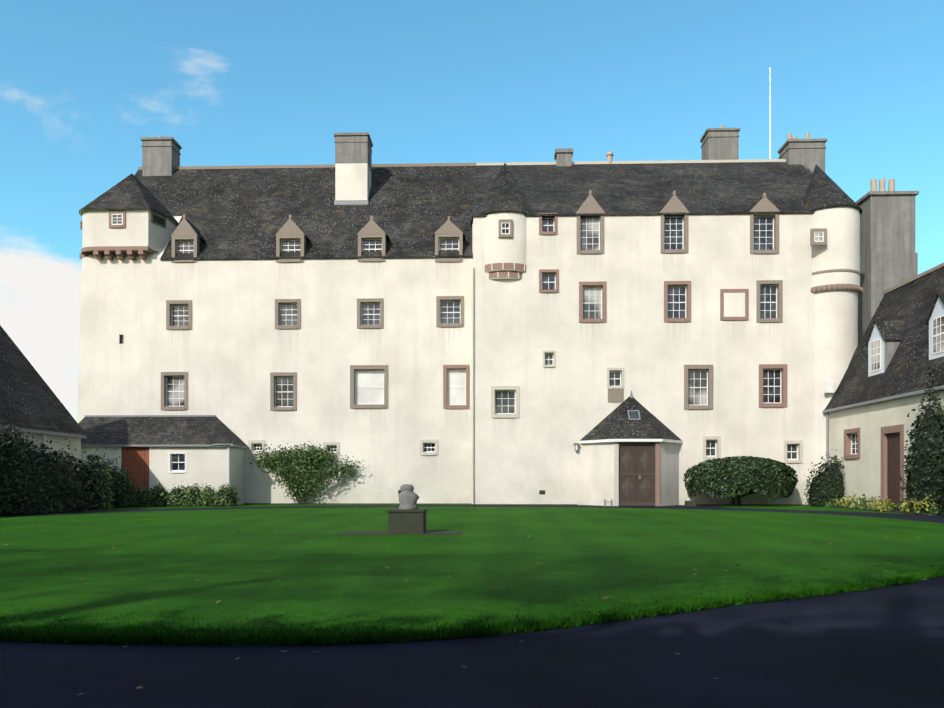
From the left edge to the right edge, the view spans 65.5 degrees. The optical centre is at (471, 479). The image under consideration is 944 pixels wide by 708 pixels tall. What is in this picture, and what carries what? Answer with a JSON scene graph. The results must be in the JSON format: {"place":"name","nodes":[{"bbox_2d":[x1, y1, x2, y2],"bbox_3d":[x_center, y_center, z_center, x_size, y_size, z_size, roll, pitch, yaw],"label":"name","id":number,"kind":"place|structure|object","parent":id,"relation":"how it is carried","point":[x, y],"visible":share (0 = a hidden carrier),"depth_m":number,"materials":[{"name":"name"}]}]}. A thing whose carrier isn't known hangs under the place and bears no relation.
{"place":"outdoors","nodes":[
{"label":"outdoors","id":0,"kind":"place"},
{"bbox_2d":[0,507,943,645],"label":"lawn","id":1,"kind":"structure","parent":0,"point":[303,548],"depth_m":9.11,"materials":[{"name":"green plant"}]},
{"bbox_2d":[0,505,943,707],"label":"asphalt drive","id":2,"kind":"object","parent":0,"point":[880,647],"depth_m":4.26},
{"bbox_2d":[0,437,27,514],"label":"conifer shrub","id":3,"kind":"object","parent":2,"relation":"on","point":[5,464],"visible":0.31,"depth_m":22.13,"materials":[{"name":"green plant"}]},
{"bbox_2d":[0,413,36,514],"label":"conifer shrub leaves","id":4,"kind":"object","parent":2,"relation":"on","point":[17,435],"visible":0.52,"depth_m":22.27,"materials":[{"name":"green plant"}]},
{"bbox_2d":[6,531,927,694],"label":"fallen leaves","id":5,"kind":"object","parent":2,"relation":"on","point":[448,576],"visible":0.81,"depth_m":7.37,"materials":[{"name":"brown plant"}]},
{"bbox_2d":[583,442,678,505],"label":"porch wall","id":6,"kind":"structure","parent":2,"relation":"on","point":[598,474],"depth_m":30.28,"materials":[{"name":"white paint"}]},
{"bbox_2d":[614,442,618,505],"bbox_3d":[5.837,-0.205,29.729,0.170,2.580,0.230,0,0,2],"label":"door jamb","id":7,"kind":"object","parent":6,"relation":"attached to","point":[616,473],"visible":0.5,"depth_m":29.61,"materials":[{"name":"paint"}]},
{"bbox_2d":[604,391,640,505],"bbox_3d":[6.106,-1.323,30.076,1.613,4.816,1.680,0,0,2],"label":"porch lead","id":8,"kind":"object","parent":6,"relation":"attached to","point":[605,502],"visible":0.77,"depth_m":30.10,"materials":[{"name":"grey metal"}]},
{"bbox_2d":[580,396,681,440],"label":"porch roof","id":9,"kind":"structure","parent":6,"relation":"on","point":[616,423],"depth_m":30.20,"materials":[{"name":"grey stone"}]},
{"bbox_2d":[579,439,682,443],"bbox_3d":[6.676,-1.571,30.215,4.360,0.112,1.510,0,0,2],"label":"gutter","id":10,"kind":"object","parent":6,"relation":"attached to","point":[631,440],"visible":0.75,"depth_m":29.52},
{"bbox_2d":[636,442,636,505],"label":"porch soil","id":11,"kind":"structure","parent":6,"relation":"attached to","point":[636,473],"depth_m":29.72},
{"bbox_2d":[619,442,654,505],"bbox_3d":[6.661,-0.215,29.680,1.480,2.560,0.040,0,0,2],"label":"door","id":12,"kind":"structure","parent":6,"relation":"attached to","point":[627,460],"depth_m":29.68,"materials":[{"name":"brown wood"}]},
{"bbox_2d":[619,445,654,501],"bbox_3d":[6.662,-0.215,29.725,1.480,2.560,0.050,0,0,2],"label":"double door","id":13,"kind":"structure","parent":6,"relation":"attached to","point":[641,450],"depth_m":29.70,"materials":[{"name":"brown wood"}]},
{"bbox_2d":[655,442,659,505],"bbox_3d":[7.486,-0.205,29.681,0.170,2.580,0.230,0,0,2],"label":"door jamb","id":14,"kind":"object","parent":6,"relation":"attached to","point":[657,473],"visible":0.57,"depth_m":29.57,"materials":[{"name":"stone"}]},
{"bbox_2d":[0,0,943,421],"label":"sky","id":15,"kind":"structure","parent":0,"point":[233,82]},
{"bbox_2d":[87,504,916,514],"bbox_3d":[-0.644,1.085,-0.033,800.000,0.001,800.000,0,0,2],"label":"grass verge","id":16,"kind":"structure","parent":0,"point":[797,507],"depth_m":29.36,"materials":[{"name":"green plant"}]},
{"bbox_2d":[0,424,80,469],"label":"cream wing","id":17,"kind":"object","parent":16,"relation":"on","point":[64,443],"visible":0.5,"depth_m":25.41,"materials":[{"name":"beige paint"}]},
{"bbox_2d":[0,325,85,433],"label":"roof","id":18,"kind":"structure","parent":17,"relation":"on","point":[29,396],"depth_m":25.51,"materials":[{"name":"grey stone"}]},
{"bbox_2d":[0,426,86,437],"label":"gutter","id":19,"kind":"object","parent":17,"relation":"attached to","point":[53,433],"visible":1,"depth_m":24.61,"materials":[{"name":"grey metal"}]},
{"bbox_2d":[42,434,44,453],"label":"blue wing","id":20,"kind":"structure","parent":16,"relation":"on","point":[43,438],"depth_m":24.53,"materials":[{"name":"blue paint"}]},
{"bbox_2d":[0,435,104,514],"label":"shrub leaves","id":21,"kind":"object","parent":16,"relation":"on","point":[50,457],"visible":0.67,"depth_m":23.56,"materials":[{"name":"green plant"}]},
{"bbox_2d":[21,450,87,514],"bbox_3d":[-13.989,0.057,24.357,1.334,2.057,4.666,0,0,2],"label":"shrub","id":22,"kind":"object","parent":16,"relation":"on","point":[63,498],"visible":0.29,"depth_m":23.75,"materials":[{"name":"green plant"}]},
{"bbox_2d":[85,464,108,509],"bbox_3d":[-13.719,0.264,26.514,1.137,1.643,1.424,0,0,2],"label":"shrub","id":23,"kind":"object","parent":16,"relation":"on","point":[99,498],"visible":0.25,"depth_m":26.23,"materials":[{"name":"green plant"}]},
{"bbox_2d":[78,446,115,509],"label":"shrub leaves","id":24,"kind":"object","parent":16,"relation":"on","point":[107,486],"visible":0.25,"depth_m":26.34,"materials":[{"name":"green plant"}]},
{"bbox_2d":[82,467,124,507],"bbox_3d":[-14.701,0.278,28.123,2.595,1.614,1.573,0,0,2],"label":"shrub","id":25,"kind":"object","parent":16,"relation":"on","point":[116,481],"visible":0.08,"depth_m":28.12,"materials":[{"name":"green plant"}]},
{"bbox_2d":[81,448,142,506],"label":"shrub leaves","id":26,"kind":"object","parent":16,"relation":"on","point":[113,491],"visible":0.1,"depth_m":28.21,"materials":[{"name":"green plant"}]},
{"bbox_2d":[100,458,141,506],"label":"shrub leaves","id":27,"kind":"object","parent":16,"relation":"on","point":[127,485],"visible":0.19,"depth_m":29.14,"materials":[{"name":"green plant"}]},
{"bbox_2d":[121,476,134,506],"bbox_3d":[-14.141,0.412,29.036,1.403,1.346,1.273,0,0,2],"label":"shrub","id":28,"kind":"object","parent":16,"relation":"on","point":[132,501],"visible":0.06,"depth_m":29.07,"materials":[{"name":"green plant"}]},
{"bbox_2d":[134,484,150,505],"bbox_3d":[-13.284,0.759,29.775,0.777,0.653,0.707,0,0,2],"label":"low hedge","id":29,"kind":"object","parent":16,"relation":"on","point":[146,500],"visible":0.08,"depth_m":29.51,"materials":[{"name":"green plant"}]},
{"bbox_2d":[148,480,168,505],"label":"low hedge leaves","id":30,"kind":"object","parent":16,"relation":"on","point":[163,493],"visible":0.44,"depth_m":29.43,"materials":[{"name":"green plant"}]},
{"bbox_2d":[150,485,166,505],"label":"low hedge","id":31,"kind":"object","parent":16,"relation":"on","point":[157,496],"visible":0.6,"depth_m":29.41,"materials":[{"name":"green plant"}]},
{"bbox_2d":[81,446,247,504],"bbox_3d":[-13.477,-0.184,31.263,7.290,2.539,2.170,0,0,2],"label":"annex","id":32,"kind":"object","parent":16,"relation":"on","point":[208,465],"visible":0.31,"depth_m":30.32,"materials":[{"name":"white paint"}]},
{"bbox_2d":[121,447,148,491],"bbox_3d":[-13.928,-0.128,30.425,1.178,2.426,0.130,0,0,2],"label":"door","id":33,"kind":"structure","parent":32,"relation":"attached to","point":[136,454],"depth_m":30.42,"materials":[{"name":"brown wood"}]},
{"bbox_2d":[84,452,186,472],"bbox_3d":[-13.928,-0.700,30.419,4.296,0.867,0.202,0,0,2],"label":"window frame","id":34,"kind":"object","parent":32,"relation":"attached to","point":[170,462],"visible":0.67,"depth_m":30.34,"materials":[{"name":"white wood"}]},
{"bbox_2d":[127,448,144,485],"bbox_3d":[-13.928,-0.103,30.423,0.720,2.376,0.015,0,0,2],"label":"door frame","id":35,"kind":"structure","parent":32,"relation":"attached to","point":[144,464],"depth_m":30.41,"materials":[{"name":"brown wood"}]},
{"bbox_2d":[88,455,184,469],"bbox_3d":[-13.927,-0.700,30.470,4.156,0.727,0.001,0,0,2],"label":"window pane","id":36,"kind":"structure","parent":32,"relation":"attached to","point":[175,459],"depth_m":30.42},
{"bbox_2d":[78,417,247,446],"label":"roof","id":37,"kind":"structure","parent":32,"relation":"on","point":[146,430],"depth_m":31.20,"materials":[{"name":"grey stone"}]},
{"bbox_2d":[81,415,248,448],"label":"roof trim","id":38,"kind":"structure","parent":32,"relation":"attached to","point":[156,444],"depth_m":32.19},
{"bbox_2d":[213,444,232,484],"bbox_3d":[-10.232,-0.184,30.166,0.800,2.539,0.163,0,0,2],"label":"downpipe","id":39,"kind":"object","parent":32,"relation":"attached to","point":[228,459],"visible":0.66,"depth_m":30.16,"materials":[{"name":"white metal"}]},
{"bbox_2d":[164,484,183,505],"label":"low hedge leaves","id":40,"kind":"object","parent":16,"relation":"on","point":[173,495],"visible":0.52,"depth_m":29.48,"materials":[{"name":"green plant"}]},
{"bbox_2d":[167,489,183,505],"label":"low hedge","id":41,"kind":"object","parent":16,"relation":"on","point":[176,501],"visible":0.4,"depth_m":29.51,"materials":[{"name":"green plant"}]},
{"bbox_2d":[178,483,203,505],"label":"low hedge leaves","id":42,"kind":"object","parent":16,"relation":"on","point":[188,490],"visible":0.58,"depth_m":29.48,"materials":[{"name":"green plant"}]},
{"bbox_2d":[182,486,199,505],"bbox_3d":[-11.369,0.683,29.747,0.815,0.803,0.684,0,0,2],"label":"low hedge","id":43,"kind":"object","parent":16,"relation":"on","point":[188,500],"visible":0.33,"depth_m":29.49,"materials":[{"name":"green plant"}]},
{"bbox_2d":[195,483,216,506],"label":"low hedge leaves","id":44,"kind":"object","parent":16,"relation":"on","point":[206,493],"visible":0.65,"depth_m":29.45,"materials":[{"name":"green plant"}]},
{"bbox_2d":[198,489,215,505],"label":"low hedge","id":45,"kind":"object","parent":16,"relation":"on","point":[205,499],"visible":0.4,"depth_m":29.44,"materials":[{"name":"green plant"}]},
{"bbox_2d":[215,487,236,505],"bbox_3d":[-9.980,0.700,29.735,0.823,0.771,0.721,0,0,2],"label":"low hedge","id":46,"kind":"object","parent":16,"relation":"on","point":[223,493],"visible":0.65,"depth_m":29.52,"materials":[{"name":"green plant"}]},
{"bbox_2d":[213,482,240,506],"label":"low hedge leaves","id":47,"kind":"object","parent":16,"relation":"on","point":[225,490],"visible":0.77,"depth_m":29.53,"materials":[{"name":"green plant"}]},
{"bbox_2d":[248,441,363,503],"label":"shrub leaves","id":48,"kind":"object","parent":16,"relation":"on","point":[315,455],"visible":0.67,"depth_m":31.62,"materials":[{"name":"green plant"}]},
{"bbox_2d":[263,453,349,503],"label":"shrub branches","id":49,"kind":"object","parent":16,"relation":"on","point":[299,499],"visible":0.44,"depth_m":31.67,"materials":[{"name":"brown plant"}]},
{"bbox_2d":[77,163,814,504],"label":"castle wall","id":50,"kind":"structure","parent":16,"relation":"on","point":[231,351],"depth_m":31.97,"materials":[{"name":"white paint"}]},
{"bbox_2d":[170,200,578,450],"bbox_3d":[0.321,-9.739,35.244,33.916,17.048,8.620,0,0,2],"label":"chimney flashing","id":51,"kind":"object","parent":50,"relation":"attached to","point":[351,202],"visible":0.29,"depth_m":34.87,"materials":[{"name":"grey metal"}]},
{"bbox_2d":[81,214,787,494],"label":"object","id":52,"kind":"structure","parent":50,"relation":"attached to","point":[158,220],"depth_m":32.41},
{"bbox_2d":[113,215,796,458],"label":"windows","id":53,"kind":"object","parent":50,"relation":"attached to","point":[284,398],"visible":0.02,"depth_m":31.27,"materials":[{"name":"white glass"}]},
{"bbox_2d":[80,163,860,410],"bbox_3d":[-0.403,-9.471,33.917,33.946,13.054,6.695,0,0,2],"label":"window surround","id":54,"kind":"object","parent":50,"relation":"attached to","point":[288,230],"depth_m":32.04,"materials":[{"name":"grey stone"}]},
{"bbox_2d":[356,370,577,449],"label":"windows","id":55,"kind":"object","parent":54,"relation":"attached to","point":[369,379],"visible":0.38,"depth_m":32.28,"materials":[{"name":"white glass"}]},
{"bbox_2d":[167,218,822,405],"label":"windows","id":56,"kind":"object","parent":54,"relation":"attached to","point":[591,311],"visible":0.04,"depth_m":31.21,"materials":[{"name":"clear glass"}]},
{"bbox_2d":[79,162,862,259],"bbox_3d":[-0.311,-12.721,36.562,34.013,6.454,11.960,0,0,2],"label":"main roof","id":57,"kind":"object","parent":50,"relation":"on","point":[237,214],"visible":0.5,"depth_m":34.24,"materials":[{"name":"grey stone"}]},
{"bbox_2d":[471,163,861,225],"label":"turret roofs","id":58,"kind":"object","parent":57,"relation":"on","point":[505,191],"visible":0.58,"depth_m":31.20,"materials":[{"name":"grey stone"}]},
{"bbox_2d":[769,67,770,158],"bbox_3d":[15.447,-18.145,38.021,0.083,6.395,0.083,0,0,-21],"label":"flagpole","id":59,"kind":"object","parent":57,"relation":"on","point":[770,117],"visible":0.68,"depth_m":37.99,"materials":[{"name":"white metal"}]},
{"bbox_2d":[79,211,862,408],"bbox_3d":[-0.412,-7.368,32.163,33.973,8.692,2.434,0,0,4],"label":"window surround","id":60,"kind":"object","parent":50,"relation":"attached to","point":[120,251],"depth_m":31.00,"materials":[{"name":"red stone"}]},
{"bbox_2d":[112,214,833,459],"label":"window frames","id":61,"kind":"structure","parent":50,"relation":"attached to","point":[828,386],"depth_m":31.23,"materials":[{"name":"white paint"}]},
{"bbox_2d":[472,267,473,503],"bbox_3d":[0.033,-3.947,31.090,0.100,10.065,0.095,0,0,2],"label":"drainpipe","id":62,"kind":"object","parent":50,"relation":"attached to","point":[472,385],"visible":0.77,"depth_m":31.05,"materials":[{"name":"beige metal"}]},
{"bbox_2d":[140,128,826,175],"bbox_3d":[0.390,-14.564,36.977,34.266,7.298,3.855,0,0,-2],"label":"house chimney","id":63,"kind":"object","parent":50,"relation":"on","point":[160,156],"visible":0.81,"depth_m":37.04,"materials":[{"name":"stone"}]},
{"bbox_2d":[158,125,809,163],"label":"chimney pots","id":64,"kind":"object","parent":63,"relation":"on","point":[609,155],"visible":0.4,"depth_m":36.83,"materials":[{"name":"beige ceramic"}]},
{"bbox_2d":[248,159,802,462],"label":"trim","id":65,"kind":"structure","parent":50,"relation":"attached to","point":[705,438],"depth_m":31.20,"materials":[{"name":"beige stone"}]},
{"bbox_2d":[472,206,859,475],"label":"corner turrets","id":66,"kind":"object","parent":16,"relation":"on","point":[836,328],"visible":0.38,"depth_m":30.45,"materials":[{"name":"white paint"}]},
{"bbox_2d":[811,269,860,292],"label":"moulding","id":67,"kind":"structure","parent":66,"relation":"attached to","point":[829,285],"depth_m":30.29,"materials":[{"name":"stone"}]},
{"bbox_2d":[690,459,790,505],"bbox_3d":[10.925,0.129,29.851,4.099,1.933,1.722,0,0,2],"label":"weeping bush","id":68,"kind":"object","parent":16,"relation":"on","point":[758,478],"depth_m":29.19,"materials":[{"name":"green plant"}]},
{"bbox_2d":[683,456,796,498],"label":"bush leaves","id":69,"kind":"object","parent":68,"relation":"attached to","point":[752,483],"visible":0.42,"depth_m":29.21,"materials":[{"name":"green plant"}]},
{"bbox_2d":[683,456,798,498],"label":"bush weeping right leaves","id":70,"kind":"object","parent":68,"relation":"attached to","point":[747,463],"visible":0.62,"depth_m":29.20,"materials":[{"name":"green plant"}]},
{"bbox_2d":[829,389,943,506],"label":"cream wing","id":71,"kind":"object","parent":16,"relation":"on","point":[862,475],"visible":0.42,"depth_m":27.02,"materials":[{"name":"beige paint"}]},
{"bbox_2d":[844,424,903,506],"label":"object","id":72,"kind":"structure","parent":71,"relation":"attached to","point":[885,430],"depth_m":25.99,"materials":[{"name":"brown stone"}]},
{"bbox_2d":[887,432,899,509],"bbox_3d":[14.718,-0.265,25.462,0.050,2.700,1.050,0,0,2],"label":"door","id":73,"kind":"structure","parent":72,"relation":"attached to","point":[893,466],"depth_m":25.59,"materials":[{"name":"brown wood"}]},
{"bbox_2d":[825,267,943,409],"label":"cottage roof","id":74,"kind":"structure","parent":71,"relation":"attached to","point":[903,314],"depth_m":26.80,"materials":[{"name":"grey stone"}]},
{"bbox_2d":[822,385,943,466],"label":"gutter and downpipe","id":75,"kind":"object","parent":74,"relation":"attached to","point":[827,411],"visible":0.72,"depth_m":27.21,"materials":[{"name":"grey metal"}]},
{"bbox_2d":[884,340,900,371],"bbox_3d":[15.822,-4.515,25.410,1.600,1.300,5.050,0,0,2],"label":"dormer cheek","id":76,"kind":"object","parent":74,"relation":"attached to","point":[890,347],"visible":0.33,"depth_m":26.79,"materials":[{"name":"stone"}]},
{"bbox_2d":[851,315,943,454],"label":"window frames","id":77,"kind":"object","parent":74,"relation":"attached to","point":[936,352],"depth_m":23.83,"materials":[{"name":"white wood"}]},
{"bbox_2d":[852,434,857,453],"bbox_3d":[14.875,-1.375,28.309,0.001,0.840,0.930,0,0,2],"label":"window","id":78,"kind":"structure","parent":77,"relation":"attached to","point":[853,441],"depth_m":28.55,"materials":[{"name":"wood"}]},
{"bbox_2d":[871,316,943,370],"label":"dormer windows","id":79,"kind":"object","parent":77,"relation":"attached to","point":[876,365],"visible":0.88,"depth_m":23.77,"materials":[{"name":"white wood"}]},
{"bbox_2d":[868,297,943,376],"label":"dormer windows","id":80,"kind":"structure","parent":74,"relation":"attached to","point":[938,310],"depth_m":26.86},
{"bbox_2d":[883,262,943,294],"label":"roof ridge","id":81,"kind":"structure","parent":74,"relation":"attached to","point":[935,268],"depth_m":28.18,"materials":[{"name":"beige stone"}]},
{"bbox_2d":[855,191,918,343],"bbox_3d":[18.908,-5.907,33.570,2.178,13.984,1.500,0,0,2],"label":"tall chimney","id":82,"kind":"object","parent":16,"relation":"on","point":[888,257],"visible":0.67,"depth_m":32.92,"materials":[{"name":"stone"}]},
{"bbox_2d":[870,178,894,190],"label":"chimney pots","id":83,"kind":"object","parent":82,"relation":"on","point":[891,185],"visible":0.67,"depth_m":33.23,"materials":[{"name":"beige ceramic"}]},
{"bbox_2d":[911,408,943,511],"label":"climbing ivy","id":84,"kind":"object","parent":16,"relation":"on","point":[925,444],"visible":0.5,"depth_m":22.64,"materials":[{"name":"green plant"}]},
{"bbox_2d":[900,364,943,512],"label":"climber leaves","id":85,"kind":"object","parent":84,"relation":"attached to","point":[911,449],"visible":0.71,"depth_m":22.87,"materials":[{"name":"green plant"}]},
{"bbox_2d":[243,503,943,534],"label":"bed soil","id":86,"kind":"structure","parent":0,"point":[435,532],"depth_m":24.41,"materials":[{"name":"brown soil"}]},
{"bbox_2d":[387,508,426,532],"bbox_3d":[-1.201,0.815,13.689,0.680,0.520,0.640,0,0,2],"label":"pedestal","id":87,"kind":"object","parent":86,"relation":"on","point":[406,520],"visible":0.79,"depth_m":13.39,"materials":[{"name":"stone"}]},
{"bbox_2d":[399,484,418,508],"bbox_3d":[-1.174,0.326,13.687,0.391,0.480,0.258,0,0,2],"label":"lawn statue","id":88,"kind":"object","parent":87,"relation":"on","point":[408,497],"visible":1,"depth_m":13.60,"materials":[{"name":"stone"}]},
{"bbox_2d":[800,450,845,506],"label":"shrub leaves","id":89,"kind":"object","parent":86,"relation":"on","point":[824,465],"visible":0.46,"depth_m":29.14,"materials":[{"name":"green plant"}]},
{"bbox_2d":[809,464,843,506],"bbox_3d":[14.347,0.234,29.453,1.390,1.703,1.061,0,0,2],"label":"shrub","id":90,"kind":"object","parent":86,"relation":"on","point":[825,484],"visible":0.62,"depth_m":29.09,"materials":[{"name":"green plant"}]},
{"bbox_2d":[824,498,844,506],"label":"bedding plant leaves","id":91,"kind":"object","parent":86,"relation":"on","point":[830,500],"visible":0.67,"depth_m":28.48,"materials":[{"name":"green plant"}]},
{"bbox_2d":[835,496,856,506],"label":"bedding plant leaves","id":92,"kind":"object","parent":86,"relation":"on","point":[840,501],"visible":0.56,"depth_m":27.72,"materials":[{"name":"yellow plant"}]},
{"bbox_2d":[844,491,866,507],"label":"bedding plant leaves","id":93,"kind":"object","parent":86,"relation":"on","point":[850,500],"visible":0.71,"depth_m":27.01,"materials":[{"name":"yellow plant"}]},
{"bbox_2d":[853,494,877,508],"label":"bedding plant leaves","id":94,"kind":"object","parent":86,"relation":"on","point":[864,500],"visible":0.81,"depth_m":26.27,"materials":[{"name":"green plant"}]},
{"bbox_2d":[867,496,890,509],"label":"bedding plant leaves","id":95,"kind":"object","parent":86,"relation":"on","point":[871,501],"visible":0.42,"depth_m":25.60,"materials":[{"name":"yellow plant"}]},
{"bbox_2d":[872,497,897,511],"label":"bedding plant leaves","id":96,"kind":"object","parent":86,"relation":"on","point":[881,505],"visible":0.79,"depth_m":24.71,"materials":[{"name":"yellow plant"}]},
{"bbox_2d":[889,501,910,510],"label":"bedding plant leaves","id":97,"kind":"object","parent":86,"relation":"on","point":[894,505],"visible":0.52,"depth_m":24.22,"materials":[{"name":"green plant"}]},
{"bbox_2d":[899,495,920,511],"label":"bedding plant leaves","id":98,"kind":"object","parent":86,"relation":"on","point":[905,504],"visible":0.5,"depth_m":23.28,"materials":[{"name":"yellow plant"}]},
{"bbox_2d":[914,495,936,513],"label":"bedding plant leaves","id":99,"kind":"object","parent":86,"relation":"on","point":[917,509],"visible":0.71,"depth_m":22.50,"materials":[{"name":"yellow plant"}]},
{"bbox_2d":[929,501,943,515],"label":"bedding plant leaves","id":100,"kind":"object","parent":86,"relation":"on","point":[936,507],"visible":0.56,"depth_m":21.92,"materials":[{"name":"green plant"}]},
{"bbox_2d":[933,460,943,516],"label":"shrub leaves","id":101,"kind":"object","parent":86,"relation":"on","point":[941,497],"visible":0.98,"depth_m":21.42,"materials":[{"name":"green plant"}]},
{"bbox_2d":[629,411,638,418],"bbox_3d":[6.677,-2.667,30.255,0.380,0.345,0.270,0,0,2],"label":"skylight","id":102,"kind":"object","parent":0,"point":[633,414],"visible":1,"depth_m":30.24},
{"bbox_2d":[571,505,725,507],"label":"gravel path","id":103,"kind":"structure","parent":0,"point":[670,506],"depth_m":29.29,"materials":[{"name":"grey gravel"}]},
{"bbox_2d":[685,501,695,505],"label":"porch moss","id":104,"kind":"object","parent":103,"relation":"on","point":[690,503],"visible":0.79,"depth_m":29.31,"materials":[{"name":"plant"}]}
]}

